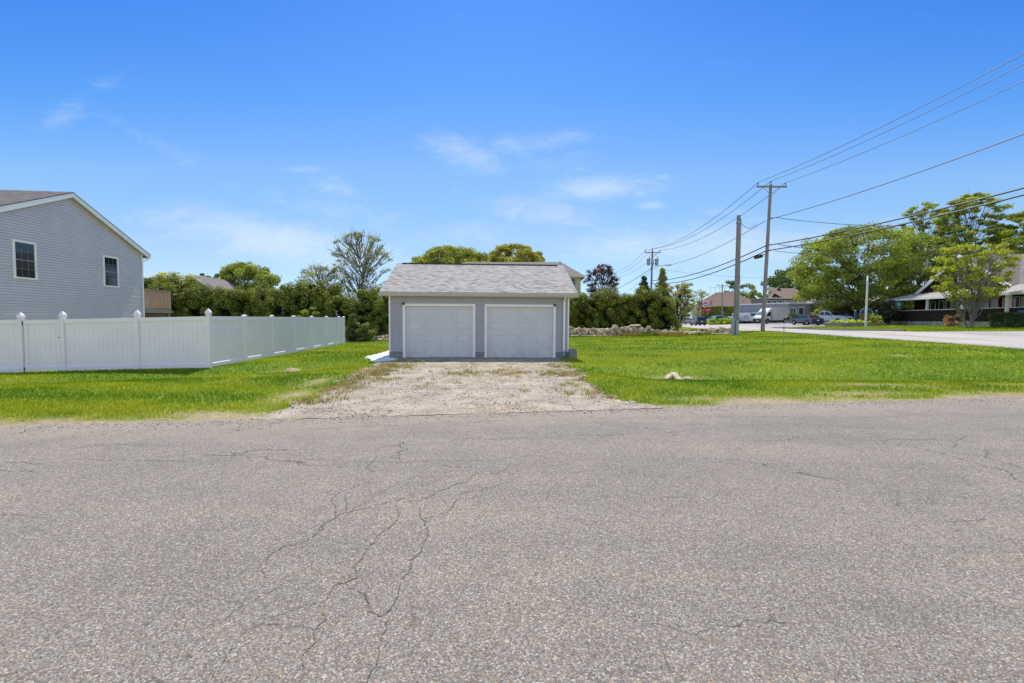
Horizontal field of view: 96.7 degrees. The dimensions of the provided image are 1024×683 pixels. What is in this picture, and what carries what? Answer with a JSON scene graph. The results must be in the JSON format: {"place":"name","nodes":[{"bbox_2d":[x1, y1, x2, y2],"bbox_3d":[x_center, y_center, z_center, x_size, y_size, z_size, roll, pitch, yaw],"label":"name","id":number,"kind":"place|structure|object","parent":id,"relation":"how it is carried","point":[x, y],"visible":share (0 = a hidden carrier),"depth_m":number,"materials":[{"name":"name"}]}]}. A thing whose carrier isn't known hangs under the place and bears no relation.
{"place":"outdoors","nodes":[
{"label":"outdoors","id":0,"kind":"place"},
{"bbox_2d":[365,351,396,361],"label":"white gravel","id":1,"kind":"structure","parent":0,"point":[382,356],"depth_m":18.57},
{"bbox_2d":[251,357,668,419],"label":"driveway","id":2,"kind":"structure","parent":0,"point":[427,402],"depth_m":9.58,"materials":[{"name":"grey gravel"}]},
{"bbox_2d":[287,358,621,405],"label":"driveway weeds","id":3,"kind":"object","parent":2,"relation":"on","point":[383,370],"visible":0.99,"depth_m":12.22,"materials":[{"name":"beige plant"}]},
{"bbox_2d":[0,397,1023,682],"bbox_3d":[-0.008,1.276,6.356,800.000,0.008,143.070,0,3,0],"label":"road","id":4,"kind":"structure","parent":0,"point":[866,541],"depth_m":3.16,"materials":[{"name":"grey asphalt"}]},
{"bbox_2d":[0,397,1022,437],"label":"road grit","id":5,"kind":"object","parent":4,"relation":"on","point":[850,403],"visible":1,"depth_m":7.44,"materials":[{"name":"grey gravel"}]},
{"bbox_2d":[0,325,1023,425],"bbox_3d":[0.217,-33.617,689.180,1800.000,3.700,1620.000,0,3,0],"label":"ground","id":6,"kind":"structure","parent":0,"point":[220,415],"depth_m":14.24,"materials":[{"name":"green plant"}]},
{"bbox_2d":[0,190,171,319],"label":"house","id":7,"kind":"structure","parent":6,"relation":"on","point":[72,255],"depth_m":21.70,"materials":[{"name":"grey plastic"}]},
{"bbox_2d":[11,239,37,279],"bbox_3d":[-21.016,-3.515,19.644,0.055,1.650,1.070,0,3,-6],"label":"window","id":8,"kind":"structure","parent":7,"relation":"in","point":[24,253],"depth_m":19.63,"materials":[{"name":"white glass"}]},
{"bbox_2d":[102,255,119,287],"bbox_3d":[-21.490,-3.743,24.395,0.055,1.650,1.070,0,3,-6],"label":"window","id":9,"kind":"structure","parent":7,"relation":"in","point":[110,263],"depth_m":24.37,"materials":[{"name":"white glass"}]},
{"bbox_2d":[144,274,166,308],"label":"arborvitae","id":10,"kind":"object","parent":6,"relation":"on","point":[149,280],"visible":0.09,"depth_m":43.31,"materials":[{"name":"green plant"}]},
{"bbox_2d":[145,278,185,316],"bbox_3d":[-29.309,-2.600,38.410,3.677,5.293,3.768,0,3,0],"label":"arborvitae","id":11,"kind":"object","parent":6,"relation":"on","point":[176,301],"visible":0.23,"depth_m":37.92,"materials":[{"name":"green plant"}]},
{"bbox_2d":[0,308,344,372],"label":"vinyl fence","id":12,"kind":"object","parent":6,"relation":"on","point":[137,341],"visible":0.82,"depth_m":16.29,"materials":[{"name":"white plastic"}]},
{"bbox_2d":[151,271,199,283],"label":"broadleaf tree","id":13,"kind":"object","parent":6,"relation":"on","point":[175,273],"visible":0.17,"depth_m":55.09,"materials":[{"name":"green plant"}]},
{"bbox_2d":[164,273,197,316],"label":"arborvitae","id":14,"kind":"object","parent":6,"relation":"on","point":[174,279],"visible":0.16,"depth_m":39.34,"materials":[{"name":"green plant"}]},
{"bbox_2d":[175,280,218,316],"bbox_3d":[-26.861,-2.579,38.940,4.104,5.247,3.652,0,3,-5],"label":"arborvitae","id":15,"kind":"object","parent":6,"relation":"on","point":[196,295],"visible":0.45,"depth_m":38.16,"materials":[{"name":"green plant"}]},
{"bbox_2d":[179,275,239,290],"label":"grey gabled house","id":16,"kind":"structure","parent":6,"relation":"on","point":[214,282],"depth_m":61.07,"materials":[{"name":"grey"}]},
{"bbox_2d":[193,286,236,315],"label":"arborvitae","id":17,"kind":"object","parent":6,"relation":"on","point":[212,295],"visible":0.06,"depth_m":38.78,"materials":[{"name":"green plant"}]},
{"bbox_2d":[209,286,250,315],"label":"arborvitae","id":18,"kind":"object","parent":6,"relation":"on","point":[226,302],"visible":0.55,"depth_m":38.21,"materials":[{"name":"green plant"}]},
{"bbox_2d":[229,285,259,315],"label":"arborvitae","id":19,"kind":"object","parent":6,"relation":"on","point":[243,304],"visible":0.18,"depth_m":39.15,"materials":[{"name":"green plant"}]},
{"bbox_2d":[219,260,281,291],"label":"willow tree","id":20,"kind":"object","parent":6,"relation":"on","point":[238,271],"visible":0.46,"depth_m":68.13,"materials":[{"name":"green plant"}]},
{"bbox_2d":[242,284,275,316],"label":"arborvitae","id":21,"kind":"object","parent":6,"relation":"on","point":[259,296],"visible":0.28,"depth_m":38.27,"materials":[{"name":"green plant"}]},
{"bbox_2d":[254,288,295,316],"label":"arborvitae","id":22,"kind":"object","parent":6,"relation":"on","point":[276,303],"visible":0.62,"depth_m":37.73,"materials":[{"name":"green plant"}]},
{"bbox_2d":[275,281,307,316],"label":"arborvitae","id":23,"kind":"object","parent":6,"relation":"on","point":[288,288],"visible":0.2,"depth_m":38.41,"materials":[{"name":"green plant"}]},
{"bbox_2d":[296,307,319,316],"bbox_3d":[-15.925,-1.269,36.281,2.124,3.087,2.414,2,4,36],"label":"ivy bush","id":24,"kind":"object","parent":6,"relation":"on","point":[316,313],"visible":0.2,"depth_m":36.04,"materials":[{"name":"green plant"}]},
{"bbox_2d":[289,279,329,316],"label":"arborvitae","id":25,"kind":"object","parent":6,"relation":"on","point":[310,292],"visible":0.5,"depth_m":38.04,"materials":[{"name":"green plant"}]},
{"bbox_2d":[294,261,345,291],"bbox_3d":[-19.639,-4.271,46.668,5.294,7.891,5.413,0,3,0],"label":"broadleaf tree","id":26,"kind":"object","parent":6,"relation":"on","point":[327,276],"visible":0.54,"depth_m":45.91,"materials":[{"name":"green plant"}]},
{"bbox_2d":[308,282,347,320],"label":"arborvitae","id":27,"kind":"object","parent":6,"relation":"on","point":[334,289],"visible":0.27,"depth_m":38.67,"materials":[{"name":"green plant"}]},
{"bbox_2d":[322,293,362,329],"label":"arborvitae","id":28,"kind":"object","parent":6,"relation":"on","point":[339,304],"visible":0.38,"depth_m":37.79,"materials":[{"name":"green plant"}]},
{"bbox_2d":[336,301,366,334],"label":"arborvitae","id":29,"kind":"object","parent":6,"relation":"on","point":[338,314],"visible":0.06,"depth_m":38.32,"materials":[{"name":"green plant"}]},
{"bbox_2d":[345,313,364,341],"bbox_3d":[-12.064,-0.889,34.572,1.666,2.511,1.545,0,3,0],"label":"pine bush","id":30,"kind":"object","parent":6,"relation":"on","point":[349,332],"visible":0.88,"depth_m":34.43,"materials":[{"name":"green plant"}]},
{"bbox_2d":[328,228,393,301],"bbox_3d":[-15.930,-6.006,47.234,6.568,11.242,6.717,0,3,0],"label":"bare tree","id":31,"kind":"object","parent":6,"relation":"on","point":[366,262],"visible":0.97,"depth_m":46.47,"materials":[{"name":"green plant"}]},
{"bbox_2d":[354,322,378,341],"bbox_3d":[-11.456,-0.594,34.945,2.152,1.865,2.035,0,3,0],"label":"pine bush","id":32,"kind":"object","parent":6,"relation":"on","point":[367,332],"visible":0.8,"depth_m":34.56,"materials":[{"name":"green plant"}]},
{"bbox_2d":[345,334,388,340],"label":"stone wall","id":33,"kind":"structure","parent":6,"relation":"on","point":[382,337],"depth_m":35.90,"materials":[{"name":"grey stone"}]},
{"bbox_2d":[349,286,388,336],"bbox_3d":[-11.587,-2.235,38.042,3.862,4.819,3.628,-2,3,-35],"label":"arborvitae","id":34,"kind":"object","parent":6,"relation":"on","point":[371,305],"visible":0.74,"depth_m":37.34,"materials":[{"name":"green plant"}]},
{"bbox_2d":[365,284,388,332],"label":"arborvitae","id":35,"kind":"object","parent":6,"relation":"on","point":[386,300],"visible":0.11,"depth_m":38.23,"materials":[{"name":"green plant"}]},
{"bbox_2d":[411,245,490,262],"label":"locust tree","id":36,"kind":"object","parent":6,"relation":"on","point":[447,254],"visible":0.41,"depth_m":58.54,"materials":[{"name":"green plant"}]},
{"bbox_2d":[378,263,578,357],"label":"garage","id":37,"kind":"structure","parent":6,"relation":"on","point":[471,310],"depth_m":18.79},
{"bbox_2d":[406,306,472,356],"bbox_3d":[-2.983,-0.394,18.721,2.740,2.100,0.050,0,3,-3],"label":"garage door","id":38,"kind":"structure","parent":37,"relation":"in","point":[431,331],"depth_m":18.70,"materials":[{"name":"white plastic"}]},
{"bbox_2d":[487,307,552,357],"bbox_3d":[0.332,-0.382,18.907,2.740,2.100,0.050,0,3,-3],"label":"garage door","id":39,"kind":"structure","parent":37,"relation":"in","point":[511,331],"depth_m":18.88,"materials":[{"name":"white plastic"}]},
{"bbox_2d":[487,242,545,261],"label":"locust tree","id":40,"kind":"object","parent":6,"relation":"on","point":[496,254],"visible":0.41,"depth_m":63.14,"materials":[{"name":"green plant"}]},
{"bbox_2d":[464,261,584,293],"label":"yellow house","id":41,"kind":"structure","parent":6,"relation":"on","point":[576,277],"depth_m":44.42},
{"bbox_2d":[568,349,576,357],"bbox_3d":[2.508,0.521,18.883,0.310,0.400,0.300,-2,5,-7],"label":"concrete block","id":42,"kind":"object","parent":6,"relation":"on","point":[572,353],"depth_m":18.74,"materials":[{"name":"grey concrete"}]},
{"bbox_2d":[569,298,585,328],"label":"arborvitae","id":43,"kind":"object","parent":6,"relation":"on","point":[577,309],"visible":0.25,"depth_m":38.78,"materials":[{"name":"green plant"}]},
{"bbox_2d":[569,292,592,327],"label":"arborvitae","id":44,"kind":"object","parent":6,"relation":"on","point":[583,316],"visible":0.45,"depth_m":39.14,"materials":[{"name":"green plant"}]},
{"bbox_2d":[576,292,605,328],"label":"arborvitae","id":45,"kind":"object","parent":6,"relation":"on","point":[591,305],"visible":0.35,"depth_m":39.54,"materials":[{"name":"green plant"}]},
{"bbox_2d":[583,263,620,296],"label":"purple tree","id":46,"kind":"object","parent":6,"relation":"on","point":[604,273],"visible":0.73,"depth_m":56.52,"materials":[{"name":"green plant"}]},
{"bbox_2d":[586,286,625,328],"bbox_3d":[8.134,-2.595,39.970,4.214,4.624,3.749,3,4,40],"label":"arborvitae","id":47,"kind":"object","parent":6,"relation":"on","point":[606,297],"visible":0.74,"depth_m":39.00,"materials":[{"name":"green plant"}]},
{"bbox_2d":[607,291,641,326],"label":"arborvitae","id":48,"kind":"object","parent":6,"relation":"on","point":[619,301],"visible":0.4,"depth_m":39.50,"materials":[{"name":"green plant"}]},
{"bbox_2d":[620,293,649,327],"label":"arborvitae","id":49,"kind":"object","parent":6,"relation":"on","point":[631,307],"visible":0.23,"depth_m":39.85,"materials":[{"name":"green plant"}]},
{"bbox_2d":[634,275,649,294],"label":"pine tree","id":50,"kind":"object","parent":6,"relation":"on","point":[644,282],"visible":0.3,"depth_m":65.35,"materials":[{"name":"green plant"}]},
{"bbox_2d":[624,285,669,329],"bbox_3d":[11.942,-2.681,40.115,4.214,4.771,3.749,0,3,-13],"label":"arborvitae","id":51,"kind":"object","parent":6,"relation":"on","point":[647,310],"visible":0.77,"depth_m":39.32,"materials":[{"name":"green plant"}]},
{"bbox_2d":[569,326,730,335],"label":"stone wall","id":52,"kind":"structure","parent":6,"relation":"on","point":[584,331],"depth_m":36.86,"materials":[{"name":"grey stone"}]},
{"bbox_2d":[645,248,670,290],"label":"utility pole","id":53,"kind":"object","parent":6,"relation":"on","point":[652,263],"visible":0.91,"depth_m":70.79,"materials":[{"name":"grey wood"}]},
{"bbox_2d":[639,296,681,329],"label":"arborvitae","id":54,"kind":"object","parent":6,"relation":"on","point":[671,318],"visible":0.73,"depth_m":39.07,"materials":[{"name":"green plant"}]},
{"bbox_2d":[570,331,753,336],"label":"wall weeds","id":55,"kind":"object","parent":6,"relation":"on","point":[628,334],"depth_m":36.28,"materials":[{"name":"green plant"}]},
{"bbox_2d":[654,268,675,309],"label":"conifer tree","id":56,"kind":"object","parent":6,"relation":"on","point":[662,278],"visible":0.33,"depth_m":48.48,"materials":[{"name":"green plant"}]},
{"bbox_2d":[666,281,695,329],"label":"broadleaf tree","id":57,"kind":"object","parent":6,"relation":"on","point":[678,295],"visible":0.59,"depth_m":51.01,"materials":[{"name":"green plant"}]},
{"bbox_2d":[690,289,708,316],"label":"broadleaf tree","id":58,"kind":"object","parent":6,"relation":"on","point":[701,296],"visible":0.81,"depth_m":113.36,"materials":[{"name":"green plant"}]},
{"bbox_2d":[702,300,712,318],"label":"pylon sign","id":59,"kind":"object","parent":6,"relation":"on","point":[706,303],"visible":1,"depth_m":97.52,"materials":[{"name":"red paint"}]},
{"bbox_2d":[707,318,720,324],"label":"shrub","id":60,"kind":"object","parent":6,"relation":"on","point":[711,321],"visible":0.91,"depth_m":89.73,"materials":[{"name":"green plant"}]},
{"bbox_2d":[700,306,733,318],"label":"hedge","id":61,"kind":"object","parent":6,"relation":"on","point":[727,310],"visible":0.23,"depth_m":114.65,"materials":[{"name":"green plant"}]},
{"bbox_2d":[690,287,750,318],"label":"store building","id":62,"kind":"structure","parent":6,"relation":"on","point":[716,298],"depth_m":127.93,"materials":[{"name":"brown metal"}]},
{"bbox_2d":[725,280,734,291],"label":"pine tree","id":63,"kind":"object","parent":6,"relation":"on","point":[731,283],"visible":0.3,"depth_m":147.91,"materials":[{"name":"green plant"}]},
{"bbox_2d":[731,215,741,335],"bbox_3d":[16.655,-4.720,33.738,0.525,9.163,0.470,0,3,0],"label":"stub pole","id":64,"kind":"object","parent":6,"relation":"on","point":[735,325],"visible":0.82,"depth_m":33.69,"materials":[{"name":"grey wood"}]},
{"bbox_2d":[740,283,756,298],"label":"broadleaf tree","id":65,"kind":"object","parent":6,"relation":"on","point":[751,293],"visible":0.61,"depth_m":147.50,"materials":[{"name":"green plant"}]},
{"bbox_2d":[756,181,786,331],"bbox_3d":[21.230,-6.849,37.669,2.500,12.655,0.395,0,3,0],"label":"utility pole","id":66,"kind":"object","parent":6,"relation":"on","point":[764,296],"visible":0.95,"depth_m":37.59,"materials":[{"name":"brown wood"}]},
{"bbox_2d":[652,245,765,280],"bbox_3d":[21.400,-8.345,54.247,0.081,0.853,33.619,0,3,2],"label":"comm cable","id":67,"kind":"object","parent":66,"relation":"attached to","point":[714,267],"visible":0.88,"depth_m":47.58,"materials":[{"name":"rubber"}]},
{"bbox_2d":[652,250,765,283],"bbox_3d":[21.388,-7.857,54.271,0.081,0.971,33.621,0,3,2],"label":"comm cable","id":68,"kind":"object","parent":66,"relation":"attached to","point":[717,271],"visible":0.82,"depth_m":46.57,"materials":[{"name":"rubber"}]},
{"bbox_2d":[777,250,982,256],"bbox_3d":[39.765,-9.306,46.033,39.995,3.097,0.036,-1,3,-25],"label":"service wire","id":69,"kind":"object","parent":66,"relation":"attached to","point":[855,256],"visible":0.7,"depth_m":41.81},
{"bbox_2d":[758,53,1023,182],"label":"power line","id":70,"kind":"object","parent":66,"relation":"attached to","point":[907,113],"visible":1,"depth_m":22.73,"materials":[{"name":"metal"}]},
{"bbox_2d":[766,187,1023,245],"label":"comm cable","id":71,"kind":"object","parent":66,"relation":"attached to","point":[909,216],"visible":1,"depth_m":23.67,"materials":[{"name":"metal"}]},
{"bbox_2d":[766,194,1023,250],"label":"comm cable","id":72,"kind":"object","parent":66,"relation":"attached to","point":[909,222],"visible":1,"depth_m":23.45,"materials":[{"name":"metal"}]},
{"bbox_2d":[771,134,1023,218],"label":"neutral wire","id":73,"kind":"object","parent":66,"relation":"attached to","point":[911,174],"visible":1,"depth_m":23.87,"materials":[{"name":"black metal"}]},
{"bbox_2d":[772,64,1023,180],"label":"power line","id":74,"kind":"object","parent":66,"relation":"attached to","point":[905,122],"visible":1,"depth_m":24.16,"materials":[{"name":"metal"}]},
{"bbox_2d":[774,213,1023,225],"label":"service wire","id":75,"kind":"object","parent":66,"relation":"attached to","point":[915,225],"visible":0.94,"depth_m":43.43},
{"bbox_2d":[778,244,1020,254],"bbox_3d":[37.983,-8.828,42.051,33.326,2.101,0.047,0,3,-16],"label":"service wire","id":76,"kind":"object","parent":66,"relation":"attached to","point":[879,254],"visible":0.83,"depth_m":40.13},
{"bbox_2d":[786,81,1023,182],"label":"power line","id":77,"kind":"object","parent":66,"relation":"attached to","point":[919,128],"visible":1,"depth_m":24.59,"materials":[{"name":"metal"}]},
{"bbox_2d":[751,288,798,303],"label":"long brown wing","id":78,"kind":"structure","parent":6,"relation":"on","point":[786,294],"depth_m":107.69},
{"bbox_2d":[768,287,781,297],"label":"gabled building","id":79,"kind":"structure","parent":6,"relation":"on","point":[773,295],"depth_m":111.33,"materials":[{"name":"brown wood"}]},
{"bbox_2d":[739,302,812,322],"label":"shop front","id":80,"kind":"object","parent":6,"relation":"on","point":[802,308],"visible":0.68,"depth_m":85.66,"materials":[{"name":"grey glass"}]},
{"bbox_2d":[760,266,813,295],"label":"broadleaf tree","id":81,"kind":"object","parent":6,"relation":"on","point":[782,282],"visible":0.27,"depth_m":147.85,"materials":[{"name":"green plant"}]},
{"bbox_2d":[797,292,885,313],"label":"shops","id":82,"kind":"structure","parent":6,"relation":"on","point":[820,303],"depth_m":85.27,"materials":[{"name":"grey"}]},
{"bbox_2d":[825,313,886,326],"bbox_3d":[43.064,-2.651,56.975,5.532,1.813,3.300,0,3,0],"label":"planter bed","id":83,"kind":"object","parent":6,"relation":"on","point":[873,321],"visible":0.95,"depth_m":55.90,"materials":[{"name":"green plant"}]},
{"bbox_2d":[854,308,877,320],"bbox_3d":[44.258,-3.078,56.903,2.726,2.238,0.220,1,3,4],"label":"garden sign","id":84,"kind":"object","parent":83,"relation":"in","point":[861,315],"visible":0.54,"depth_m":56.84,"materials":[{"name":"blue paint"}]},
{"bbox_2d":[785,221,946,314],"bbox_3d":[52.016,-10.083,68.984,20.065,15.515,18.563,0,3,0],"label":"maple tree","id":85,"kind":"object","parent":6,"relation":"on","point":[823,286],"visible":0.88,"depth_m":64.97,"materials":[{"name":"green plant"}]},
{"bbox_2d":[864,276,868,326],"bbox_3d":[38.841,-4.253,49.838,0.240,5.880,0.240,0,3,0],"label":"white pole","id":86,"kind":"object","parent":6,"relation":"on","point":[866,309],"visible":0.94,"depth_m":49.77,"materials":[{"name":"metal"}]},
{"bbox_2d":[873,299,902,324],"bbox_3d":[49.472,-3.695,59.924,3.221,3.765,3.751,0,3,0],"label":"dark shrub","id":87,"kind":"object","parent":6,"relation":"on","point":[893,312],"visible":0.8,"depth_m":59.28,"materials":[{"name":"green plant"}]},
{"bbox_2d":[873,269,915,309],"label":"broadleaf tree","id":88,"kind":"object","parent":6,"relation":"on","point":[908,308],"visible":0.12,"depth_m":73.59,"materials":[{"name":"green plant"}]},
{"bbox_2d":[880,234,960,289],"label":"broadleaf tree","id":89,"kind":"object","parent":6,"relation":"on","point":[942,242],"visible":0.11,"depth_m":77.81,"materials":[{"name":"green plant"}]},
{"bbox_2d":[898,201,958,284],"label":"broadleaf tree","id":90,"kind":"object","parent":6,"relation":"on","point":[940,231],"visible":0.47,"depth_m":83.84,"materials":[{"name":"green plant"}]},
{"bbox_2d":[884,254,1023,326],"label":"restaurant","id":91,"kind":"structure","parent":6,"relation":"on","point":[931,307],"depth_m":52.12,"materials":[{"name":"stone"}]},
{"bbox_2d":[990,297,998,307],"bbox_3d":[51.435,-3.814,48.533,0.055,1.750,0.950,1,3,12],"label":"window","id":92,"kind":"structure","parent":91,"relation":"in","point":[994,302],"depth_m":48.51,"materials":[{"name":"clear glass"}]},
{"bbox_2d":[1011,296,1019,306],"bbox_3d":[50.897,-3.692,45.992,0.055,1.750,0.950,1,3,12],"label":"window","id":93,"kind":"structure","parent":91,"relation":"in","point":[1015,299],"depth_m":46.00,"materials":[{"name":"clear glass"}]},
{"bbox_2d":[942,314,966,326],"bbox_3d":[45.836,-2.046,47.236,1.756,1.682,1.978,0,3,0],"label":"bare shrub","id":94,"kind":"object","parent":6,"relation":"on","point":[948,323],"visible":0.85,"depth_m":47.28,"materials":[{"name":"brown plant"}]},
{"bbox_2d":[931,190,1014,258],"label":"broadleaf tree","id":95,"kind":"object","parent":6,"relation":"on","point":[968,234],"visible":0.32,"depth_m":85.65,"materials":[{"name":"green plant"}]},
{"bbox_2d":[929,240,1022,326],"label":"lawn tree","id":96,"kind":"object","parent":6,"relation":"on","point":[953,263],"visible":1,"depth_m":43.05,"materials":[{"name":"green plant"}]},
{"bbox_2d":[984,210,1023,253],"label":"broadleaf tree","id":97,"kind":"object","parent":6,"relation":"on","point":[1001,233],"visible":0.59,"depth_m":79.72,"materials":[{"name":"green plant"}]},
{"bbox_2d":[987,311,1023,327],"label":"clipped hedge","id":98,"kind":"object","parent":6,"relation":"on","point":[1017,319],"visible":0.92,"depth_m":41.88,"materials":[{"name":"green plant"}]},
{"bbox_2d":[0,0,1023,317],"label":"sky","id":99,"kind":"structure","parent":0,"point":[212,134],"materials":[{"name":"blue"}]},
{"bbox_2d":[682,323,1023,348],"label":"road","id":100,"kind":"structure","parent":0,"point":[1005,341],"depth_m":28.93,"materials":[{"name":"grey asphalt"}]},
{"bbox_2d":[690,317,706,325],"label":"suv","id":101,"kind":"object","parent":100,"relation":"on","point":[695,321],"visible":0.98,"depth_m":83.85,"materials":[{"name":"black paint"}]},
{"bbox_2d":[773,327,905,330],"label":"kerb","id":102,"kind":"structure","parent":100,"relation":"on","point":[843,329],"depth_m":41.68,"materials":[{"name":"concrete"}]},
{"bbox_2d":[724,322,1023,335],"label":"parking lot","id":103,"kind":"structure","parent":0,"point":[1007,333],"depth_m":57.84,"materials":[{"name":"grey asphalt"}]},
{"bbox_2d":[732,312,756,321],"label":"van","id":104,"kind":"object","parent":103,"relation":"on","point":[752,315],"visible":0.27,"depth_m":89.34,"materials":[{"name":"white paint"}]},
{"bbox_2d":[753,307,789,323],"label":"delivery van","id":105,"kind":"object","parent":103,"relation":"on","point":[774,315],"visible":0.9,"depth_m":73.66,"materials":[{"name":"white paint"}]},
{"bbox_2d":[790,315,823,324],"bbox_3d":[41.622,-3.060,64.410,2.200,1.440,4.765,0,3,-3],"label":"sedan","id":106,"kind":"object","parent":103,"relation":"on","point":[808,319],"visible":0.98,"depth_m":63.07,"materials":[{"name":"grey paint"}]},
{"bbox_2d":[817,311,852,321],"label":"pickup truck","id":107,"kind":"object","parent":103,"relation":"on","point":[828,316],"visible":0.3,"depth_m":65.28,"materials":[{"name":"grey paint"}]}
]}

